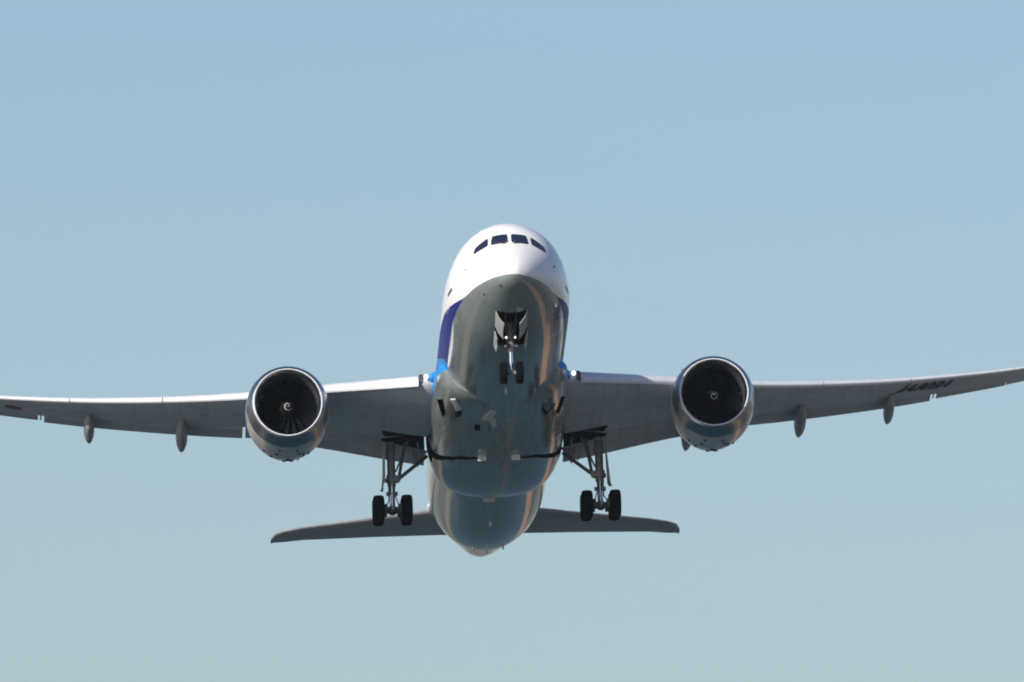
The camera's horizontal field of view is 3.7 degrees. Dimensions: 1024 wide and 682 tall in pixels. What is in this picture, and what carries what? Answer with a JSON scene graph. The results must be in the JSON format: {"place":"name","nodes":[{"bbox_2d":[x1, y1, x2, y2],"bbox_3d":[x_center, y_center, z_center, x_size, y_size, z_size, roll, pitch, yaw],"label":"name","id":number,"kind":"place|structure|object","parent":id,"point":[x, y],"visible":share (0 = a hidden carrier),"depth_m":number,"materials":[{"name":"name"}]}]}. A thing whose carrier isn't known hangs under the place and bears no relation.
{"place":"outdoors","nodes":[
{"label":"outdoors","id":0,"kind":"place"},
{"bbox_2d":[0,224,1023,556],"bbox_3d":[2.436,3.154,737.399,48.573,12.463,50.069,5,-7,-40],"label":"passenger airplane","id":1,"kind":"object","parent":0,"point":[500,404],"visible":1,"depth_m":724.90,"materials":[{"name":"white metal"}]},
{"bbox_2d":[0,0,1023,681],"label":"sky","id":2,"kind":"structure","parent":0,"point":[198,197],"materials":[{"name":"blue"}]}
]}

